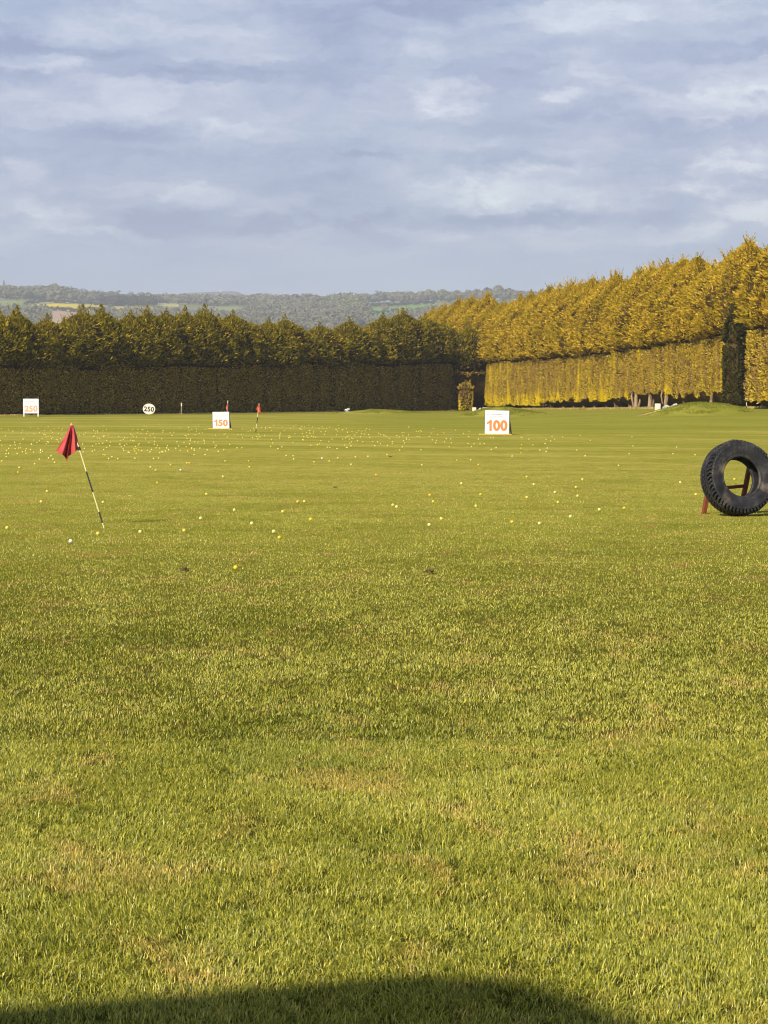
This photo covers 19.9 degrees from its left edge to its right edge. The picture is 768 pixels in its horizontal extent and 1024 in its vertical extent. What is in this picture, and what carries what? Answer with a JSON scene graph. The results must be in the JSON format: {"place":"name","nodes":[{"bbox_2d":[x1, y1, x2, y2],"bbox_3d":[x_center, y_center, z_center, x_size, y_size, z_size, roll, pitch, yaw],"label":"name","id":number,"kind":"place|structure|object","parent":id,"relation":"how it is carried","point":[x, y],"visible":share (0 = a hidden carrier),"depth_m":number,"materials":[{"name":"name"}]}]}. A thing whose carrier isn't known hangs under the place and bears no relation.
{"place":"outdoors","nodes":[
{"label":"outdoors","id":0,"kind":"place"},
{"bbox_2d":[158,291,243,303],"bbox_3d":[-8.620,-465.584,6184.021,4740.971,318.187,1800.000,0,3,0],"label":"distant hill","id":1,"kind":"structure","parent":0,"point":[233,293],"depth_m":6156.73,"materials":[{"name":"green plant"}]},
{"bbox_2d":[0,295,514,330],"bbox_3d":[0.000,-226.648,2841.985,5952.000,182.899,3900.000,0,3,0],"label":"hills","id":2,"kind":"structure","parent":0,"point":[57,315],"depth_m":3014.94,"materials":[{"name":"green plant"}]},
{"bbox_2d":[25,292,33,299],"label":"hill tree","id":3,"kind":"object","parent":2,"relation":"on","point":[28,294],"visible":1,"depth_m":3046.09,"materials":[{"name":"green plant"}]},
{"bbox_2d":[46,283,59,287],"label":"hill tree","id":4,"kind":"object","parent":2,"relation":"on","point":[54,284],"visible":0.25,"depth_m":3289.24,"materials":[{"name":"green plant"}]},
{"bbox_2d":[46,290,62,302],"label":"hill tree","id":5,"kind":"object","parent":2,"relation":"on","point":[53,296],"visible":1,"depth_m":2929.93,"materials":[{"name":"green plant"}]},
{"bbox_2d":[1,285,123,301],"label":"hillside wood","id":6,"kind":"object","parent":2,"relation":"on","point":[89,296],"visible":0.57,"depth_m":3124.94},
{"bbox_2d":[97,293,160,305],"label":"conifer plantation","id":7,"kind":"object","parent":2,"relation":"on","point":[121,299],"visible":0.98,"depth_m":3047.86,"materials":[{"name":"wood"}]},
{"bbox_2d":[0,295,437,313],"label":"field hedgerow","id":8,"kind":"object","parent":2,"relation":"on","point":[71,309],"visible":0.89,"depth_m":3000.58,"materials":[{"name":"green foliage"}]},
{"bbox_2d":[0,303,440,325],"bbox_3d":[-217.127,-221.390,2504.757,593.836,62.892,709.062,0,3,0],"label":"valley scrub","id":9,"kind":"object","parent":2,"relation":"on","point":[34,313],"visible":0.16,"depth_m":2630.88,"materials":[{"name":"green foliage"}]},
{"bbox_2d":[0,284,542,304],"bbox_3d":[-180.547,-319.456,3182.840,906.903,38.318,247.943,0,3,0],"label":"ridge wood","id":10,"kind":"object","parent":2,"relation":"on","point":[506,294],"visible":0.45,"depth_m":3238.62,"materials":[{"name":"green tree foliage"}]},
{"bbox_2d":[170,295,377,329],"bbox_3d":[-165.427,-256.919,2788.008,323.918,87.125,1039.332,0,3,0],"label":"wood","id":11,"kind":"object","parent":2,"relation":"on","point":[305,313],"visible":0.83,"depth_m":2664.12,"materials":[{"name":"green foliage"}]},
{"bbox_2d":[320,295,367,306],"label":"spring copse","id":12,"kind":"object","parent":2,"relation":"on","point":[345,301],"visible":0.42,"depth_m":2957.41,"materials":[{"name":"green plant"}]},
{"bbox_2d":[381,304,388,310],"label":"hill tree","id":13,"kind":"object","parent":2,"relation":"on","point":[384,307],"visible":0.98,"depth_m":2836.99,"materials":[{"name":"green plant"}]},
{"bbox_2d":[438,289,449,294],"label":"hill tree","id":14,"kind":"object","parent":2,"relation":"on","point":[442,290],"visible":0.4,"depth_m":3287.13,"materials":[{"name":"green plant"}]},
{"bbox_2d":[493,285,503,299],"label":"hill tree","id":15,"kind":"object","parent":2,"relation":"on","point":[499,288],"visible":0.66,"depth_m":3290.50,"materials":[{"name":"green plant"}]},
{"bbox_2d":[0,403,767,1023],"bbox_3d":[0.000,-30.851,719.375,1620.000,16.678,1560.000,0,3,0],"label":"ground","id":16,"kind":"structure","parent":0,"point":[612,435],"depth_m":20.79,"materials":[{"name":"green plant"}]},
{"bbox_2d":[0,332,12,413],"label":"clipped conifer","id":17,"kind":"object","parent":16,"relation":"on","point":[5,339],"visible":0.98,"depth_m":180.56,"materials":[{"name":"green plant"}]},
{"bbox_2d":[0,324,26,413],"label":"clipped conifer","id":18,"kind":"object","parent":16,"relation":"on","point":[3,353],"visible":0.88,"depth_m":181.46,"materials":[{"name":"green plant"}]},
{"bbox_2d":[0,309,38,414],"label":"clipped conifer","id":19,"kind":"object","parent":16,"relation":"on","point":[7,322],"visible":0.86,"depth_m":182.45,"materials":[{"name":"conifer foliage"},{"name":"bark"}]},
{"bbox_2d":[23,399,38,416],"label":"distance sign","id":20,"kind":"object","parent":16,"relation":"on","point":[30,405],"visible":0.99,"depth_m":171.79,"materials":[{"name":"white plastic"}]},
{"bbox_2d":[7,301,60,413],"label":"clipped conifer","id":21,"kind":"object","parent":16,"relation":"on","point":[37,333],"visible":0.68,"depth_m":184.49,"materials":[{"name":"conifer foliage"},{"name":"bark"}]},
{"bbox_2d":[30,324,70,414],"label":"clipped conifer","id":22,"kind":"object","parent":16,"relation":"on","point":[44,356],"visible":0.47,"depth_m":185.72,"materials":[{"name":"green plant"}]},
{"bbox_2d":[34,313,86,414],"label":"clipped conifer","id":23,"kind":"object","parent":16,"relation":"on","point":[51,327],"visible":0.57,"depth_m":187.57,"materials":[{"name":"green plant"}]},
{"bbox_2d":[56,423,104,527],"bbox_3d":[-3.676,-0.445,26.652,0.663,1.273,0.201,1,3,18],"label":"flagstick","id":24,"kind":"object","parent":16,"relation":"on","point":[68,446],"visible":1,"depth_m":26.67,"materials":[{"name":"red fabric"}]},
{"bbox_2d":[55,316,108,414],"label":"clipped conifer","id":25,"kind":"object","parent":16,"relation":"on","point":[78,364],"visible":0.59,"depth_m":189.42,"materials":[{"name":"green plant"}]},
{"bbox_2d":[61,304,120,413],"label":"clipped conifer","id":26,"kind":"object","parent":16,"relation":"on","point":[88,324],"visible":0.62,"depth_m":191.51,"materials":[{"name":"conifer foliage"},{"name":"bark"}]},
{"bbox_2d":[92,303,132,413],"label":"clipped conifer","id":27,"kind":"object","parent":16,"relation":"on","point":[109,321],"visible":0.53,"depth_m":193.68,"materials":[{"name":"green plant"}]},
{"bbox_2d":[113,315,157,413],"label":"clipped conifer","id":28,"kind":"object","parent":16,"relation":"on","point":[127,360],"visible":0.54,"depth_m":195.27,"materials":[{"name":"green plant"}]},
{"bbox_2d":[119,308,170,413],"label":"clipped conifer","id":29,"kind":"object","parent":16,"relation":"on","point":[132,321],"visible":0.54,"depth_m":196.95,"materials":[{"name":"green plant"}]},
{"bbox_2d":[143,404,154,414],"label":"distance disc","id":30,"kind":"object","parent":16,"relation":"on","point":[149,409],"visible":0.99,"depth_m":188.77,"materials":[{"name":"white plastic"}]},
{"bbox_2d":[136,302,185,412],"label":"clipped conifer","id":31,"kind":"object","parent":16,"relation":"on","point":[153,322],"visible":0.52,"depth_m":199.10,"materials":[{"name":"green plant"}]},
{"bbox_2d":[156,308,209,412],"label":"clipped conifer","id":32,"kind":"object","parent":16,"relation":"on","point":[177,327],"visible":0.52,"depth_m":201.44,"materials":[{"name":"green plant"}]},
{"bbox_2d":[177,566,190,570],"bbox_3d":[-1.820,0.515,19.873,0.139,0.051,0.103,2,3,28],"label":"turf divot","id":33,"kind":"object","parent":16,"relation":"on","point":[185,568],"visible":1,"depth_m":19.86,"materials":[{"name":"soil"}]},
{"bbox_2d":[170,305,224,412],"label":"clipped conifer","id":34,"kind":"object","parent":16,"relation":"on","point":[194,322],"visible":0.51,"depth_m":204.04,"materials":[{"name":"green plant"}]},
{"bbox_2d":[189,301,239,411],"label":"clipped conifer","id":35,"kind":"object","parent":16,"relation":"on","point":[218,326],"visible":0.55,"depth_m":206.49,"materials":[{"name":"conifer foliage"},{"name":"bark"}]},
{"bbox_2d":[207,411,231,428],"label":"distance sign","id":36,"kind":"object","parent":16,"relation":"on","point":[220,420],"visible":0.98,"depth_m":106.40,"materials":[{"name":"white plastic"}]},
{"bbox_2d":[0,409,460,415],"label":"dry verge","id":37,"kind":"structure","parent":16,"relation":"on","point":[217,411],"depth_m":203.44,"materials":[{"name":"green plant"}]},
{"bbox_2d":[213,313,251,411],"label":"clipped conifer","id":38,"kind":"object","parent":16,"relation":"on","point":[241,362],"visible":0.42,"depth_m":208.56,"materials":[{"name":"green plant"}]},
{"bbox_2d":[1,425,469,439],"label":"distant golf balls","id":39,"kind":"object","parent":16,"relation":"on","point":[231,429],"visible":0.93,"depth_m":90.80},
{"bbox_2d":[223,309,269,411],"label":"clipped conifer","id":40,"kind":"object","parent":16,"relation":"on","point":[246,329],"visible":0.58,"depth_m":210.48,"materials":[{"name":"green plant"}]},
{"bbox_2d":[255,403,260,431],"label":"flagstick","id":41,"kind":"object","parent":16,"relation":"on","point":[258,408],"visible":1,"depth_m":96.99,"materials":[{"name":"red fabric"}]},
{"bbox_2d":[244,319,291,411],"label":"clipped conifer","id":42,"kind":"object","parent":16,"relation":"on","point":[265,368],"visible":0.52,"depth_m":213.12,"materials":[{"name":"green plant"}]},
{"bbox_2d":[259,317,309,411],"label":"clipped conifer","id":43,"kind":"object","parent":16,"relation":"on","point":[287,361],"visible":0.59,"depth_m":215.42,"materials":[{"name":"green plant"}]},
{"bbox_2d":[275,313,318,410],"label":"clipped conifer","id":44,"kind":"object","parent":16,"relation":"on","point":[298,332],"visible":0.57,"depth_m":217.83,"materials":[{"name":"green plant"}]},
{"bbox_2d":[297,326,336,411],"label":"clipped conifer","id":45,"kind":"object","parent":16,"relation":"on","point":[316,398],"visible":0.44,"depth_m":220.34,"materials":[{"name":"green plant"}]},
{"bbox_2d":[307,322,359,410],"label":"clipped conifer","id":46,"kind":"object","parent":16,"relation":"on","point":[326,335],"visible":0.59,"depth_m":223.15,"materials":[{"name":"green plant"}]},
{"bbox_2d":[331,327,367,410],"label":"clipped conifer","id":47,"kind":"object","parent":16,"relation":"on","point":[342,368],"visible":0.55,"depth_m":225.46,"materials":[{"name":"green plant"}]},
{"bbox_2d":[332,316,381,410],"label":"clipped conifer","id":48,"kind":"object","parent":16,"relation":"on","point":[355,332],"visible":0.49,"depth_m":227.63,"materials":[{"name":"green plant"}]},
{"bbox_2d":[357,320,399,409],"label":"clipped conifer","id":49,"kind":"object","parent":16,"relation":"on","point":[377,383],"visible":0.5,"depth_m":230.47,"materials":[{"name":"green plant"}]},
{"bbox_2d":[366,313,419,409],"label":"clipped conifer","id":50,"kind":"object","parent":16,"relation":"on","point":[386,327],"visible":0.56,"depth_m":233.03,"materials":[{"name":"conifer foliage"},{"name":"bark"}]},
{"bbox_2d":[388,307,443,410],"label":"clipped conifer","id":51,"kind":"object","parent":16,"relation":"on","point":[411,328],"visible":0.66,"depth_m":236.63,"materials":[{"name":"conifer foliage"},{"name":"bark"}]},
{"bbox_2d":[420,306,435,322],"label":"golden conifer","id":52,"kind":"object","parent":16,"relation":"on","point":[430,312],"visible":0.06,"depth_m":285.06,"materials":[{"name":"yellow plant"}]},
{"bbox_2d":[424,568,433,572],"bbox_3d":[0.413,0.524,19.677,0.098,0.059,0.150,1,3,12],"label":"turf divot","id":53,"kind":"object","parent":16,"relation":"on","point":[430,571],"visible":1,"depth_m":19.67,"materials":[{"name":"soil"}]},
{"bbox_2d":[428,306,441,318],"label":"golden conifer","id":54,"kind":"object","parent":16,"relation":"on","point":[434,313],"visible":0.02,"depth_m":280.81,"materials":[{"name":"yellow plant"}]},
{"bbox_2d":[418,311,457,409],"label":"clipped conifer","id":55,"kind":"object","parent":16,"relation":"on","point":[435,335],"visible":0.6,"depth_m":240.38,"materials":[{"name":"green plant"}]},
{"bbox_2d":[431,302,447,321],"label":"golden conifer","id":56,"kind":"object","parent":16,"relation":"on","point":[440,312],"visible":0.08,"depth_m":276.76,"materials":[{"name":"yellow plant"}]},
{"bbox_2d":[435,320,460,409],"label":"clipped conifer","id":57,"kind":"object","parent":16,"relation":"on","point":[453,388],"visible":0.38,"depth_m":242.93,"materials":[{"name":"green plant"}]},
{"bbox_2d":[436,296,462,324],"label":"golden conifer","id":58,"kind":"object","parent":16,"relation":"on","point":[453,307],"visible":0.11,"depth_m":267.80,"materials":[{"name":"yellow plant"}]},
{"bbox_2d":[445,295,465,326],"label":"golden conifer","id":59,"kind":"object","parent":16,"relation":"on","point":[455,312],"visible":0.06,"depth_m":264.90,"materials":[{"name":"yellow plant"}]},
{"bbox_2d":[447,293,475,328],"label":"golden conifer","id":60,"kind":"object","parent":16,"relation":"on","point":[467,304],"visible":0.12,"depth_m":260.35,"materials":[{"name":"yellow plant"}]},
{"bbox_2d":[457,379,474,410],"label":"dwarf conifer","id":61,"kind":"object","parent":16,"relation":"on","point":[465,392],"visible":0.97,"depth_m":241.74,"materials":[{"name":"yellow plant"}]},
{"bbox_2d":[453,298,480,330],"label":"golden conifer","id":62,"kind":"object","parent":16,"relation":"on","point":[458,325],"visible":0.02,"depth_m":257.90,"materials":[{"name":"yellow plant"}]},
{"bbox_2d":[449,322,490,407],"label":"corner conifer","id":63,"kind":"object","parent":16,"relation":"on","point":[467,365],"visible":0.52,"depth_m":244.16,"materials":[{"name":"green plant"}]},
{"bbox_2d":[457,288,497,331],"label":"golden conifer","id":64,"kind":"object","parent":16,"relation":"on","point":[477,308],"visible":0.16,"depth_m":252.01,"materials":[{"name":"yellow plant"}]},
{"bbox_2d":[470,298,500,406],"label":"golden conifer","id":65,"kind":"object","parent":16,"relation":"on","point":[483,314],"visible":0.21,"depth_m":248.10,"materials":[{"name":"yellow plant"}]},
{"bbox_2d":[475,299,507,406],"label":"golden conifer","id":66,"kind":"object","parent":16,"relation":"on","point":[491,314],"visible":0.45,"depth_m":243.63,"materials":[{"name":"yellow plant"}]},
{"bbox_2d":[477,299,511,406],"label":"golden conifer","id":67,"kind":"object","parent":16,"relation":"on","point":[495,392],"visible":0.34,"depth_m":240.48,"materials":[{"name":"yellow plant"}]},
{"bbox_2d":[479,410,511,434],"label":"distance sign","id":68,"kind":"object","parent":16,"relation":"on","point":[497,422],"visible":0.99,"depth_m":90.92,"materials":[{"name":"white plastic"}]},
{"bbox_2d":[483,292,523,407],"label":"golden conifer","id":69,"kind":"object","parent":16,"relation":"on","point":[504,373],"visible":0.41,"depth_m":235.76,"materials":[{"name":"yellow plant"}]},
{"bbox_2d":[491,289,534,407],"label":"golden conifer","id":70,"kind":"object","parent":16,"relation":"on","point":[513,390],"visible":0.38,"depth_m":231.25,"materials":[{"name":"yellow plant"}]},
{"bbox_2d":[507,289,542,407],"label":"golden conifer","id":71,"kind":"object","parent":16,"relation":"on","point":[523,393],"visible":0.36,"depth_m":227.14,"materials":[{"name":"yellow plant"}]},
{"bbox_2d":[510,283,555,407],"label":"golden conifer","id":72,"kind":"object","parent":16,"relation":"on","point":[531,363],"visible":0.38,"depth_m":223.15,"materials":[{"name":"yellow plant"}]},
{"bbox_2d":[519,282,561,407],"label":"golden conifer","id":73,"kind":"object","parent":16,"relation":"on","point":[541,384],"visible":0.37,"depth_m":219.13,"materials":[{"name":"yellow plant"}]},
{"bbox_2d":[331,401,752,415],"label":"rough grass","id":74,"kind":"structure","parent":16,"relation":"on","point":[512,412],"depth_m":141.29,"materials":[{"name":"green plant"}]},
{"bbox_2d":[529,276,575,407],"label":"golden conifer","id":75,"kind":"object","parent":16,"relation":"on","point":[553,373],"visible":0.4,"depth_m":214.60,"materials":[{"name":"yellow plant"}]},
{"bbox_2d":[542,279,584,407],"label":"golden conifer","id":76,"kind":"object","parent":16,"relation":"on","point":[559,319],"visible":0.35,"depth_m":210.52,"materials":[{"name":"yellow plant"}]},
{"bbox_2d":[547,273,597,407],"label":"golden conifer","id":77,"kind":"object","parent":16,"relation":"on","point":[578,296],"visible":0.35,"depth_m":207.14,"materials":[{"name":"yellow plant"}]},
{"bbox_2d":[562,274,606,407],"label":"golden conifer","id":78,"kind":"object","parent":16,"relation":"on","point":[583,366],"visible":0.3,"depth_m":203.27,"materials":[{"name":"yellow plant"}]},
{"bbox_2d":[567,267,623,407],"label":"golden conifer","id":79,"kind":"object","parent":16,"relation":"on","point":[601,293],"visible":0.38,"depth_m":198.65,"materials":[{"name":"yellow plant"}]},
{"bbox_2d":[581,276,627,406],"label":"golden conifer","id":80,"kind":"object","parent":16,"relation":"on","point":[602,335],"visible":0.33,"depth_m":195.03,"materials":[{"name":"yellow plant"}]},
{"bbox_2d":[597,265,644,406],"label":"golden conifer","id":81,"kind":"object","parent":16,"relation":"on","point":[621,394],"visible":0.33,"depth_m":190.81,"materials":[{"name":"yellow plant"}]},
{"bbox_2d":[481,406,767,409],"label":"dry verge","id":82,"kind":"structure","parent":16,"relation":"on","point":[751,407],"depth_m":189.50,"materials":[{"name":"brown plant"}]},
{"bbox_2d":[604,259,659,406],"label":"golden conifer","id":83,"kind":"object","parent":16,"relation":"on","point":[631,357],"visible":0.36,"depth_m":186.93,"materials":[{"name":"yellow plant"}]},
{"bbox_2d":[620,255,673,406],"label":"golden conifer","id":84,"kind":"object","parent":16,"relation":"on","point":[651,281],"visible":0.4,"depth_m":182.91,"materials":[{"name":"yellow plant"}]},
{"bbox_2d":[655,404,662,409],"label":"target box","id":85,"kind":"object","parent":16,"relation":"on","point":[659,406],"visible":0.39,"depth_m":147.81,"materials":[{"name":"white wood"}]},
{"bbox_2d":[632,254,688,405],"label":"golden conifer","id":86,"kind":"object","parent":16,"relation":"on","point":[660,374],"visible":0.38,"depth_m":178.92,"materials":[{"name":"yellow plant"}]},
{"bbox_2d":[644,251,709,403],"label":"golden conifer","id":87,"kind":"object","parent":16,"relation":"on","point":[684,275],"visible":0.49,"depth_m":174.81,"materials":[{"name":"yellow plant"}]},
{"bbox_2d":[655,255,716,402],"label":"golden conifer","id":88,"kind":"object","parent":16,"relation":"on","point":[690,369],"visible":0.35,"depth_m":171.24,"materials":[{"name":"yellow plant"}]},
{"bbox_2d":[674,248,732,402],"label":"golden conifer","id":89,"kind":"object","parent":16,"relation":"on","point":[707,352],"visible":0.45,"depth_m":167.06,"materials":[{"name":"yellow plant"}]},
{"bbox_2d":[686,231,762,405],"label":"golden conifer","id":90,"kind":"object","parent":16,"relation":"on","point":[734,263],"visible":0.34,"depth_m":162.37,"materials":[{"name":"yellow plant"}]},
{"bbox_2d":[701,468,750,513],"bbox_3d":[4.834,-0.410,29.727,1.030,0.916,0.096,0,3,-2],"label":"timber stand","id":91,"kind":"object","parent":16,"relation":"on","point":[744,486],"visible":0.21,"depth_m":29.71,"materials":[{"name":"brown wood"}]},
{"bbox_2d":[700,439,767,515],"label":"lorry tyre","id":92,"kind":"object","parent":16,"relation":"on","point":[720,495],"visible":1,"depth_m":29.05,"materials":[{"name":"rubber"}]},
{"bbox_2d":[720,298,751,405],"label":"dark conifer","id":93,"kind":"object","parent":16,"relation":"on","point":[734,337],"visible":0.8,"depth_m":157.07,"materials":[{"name":"green plant"}]},
{"bbox_2d":[727,243,767,406],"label":"golden conifer","id":94,"kind":"object","parent":16,"relation":"on","point":[756,351],"visible":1,"depth_m":148.67,"materials":[{"name":"yellow plant"}]},
{"bbox_2d":[751,263,767,353],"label":"golden conifer","id":95,"kind":"object","parent":16,"relation":"on","point":[765,302],"visible":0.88,"depth_m":145.48,"materials":[{"name":"yellow plant"}]},
{"bbox_2d":[0,0,767,302],"label":"sky","id":96,"kind":"structure","parent":0,"point":[247,147],"materials":[{"name":"blue"}]}
]}

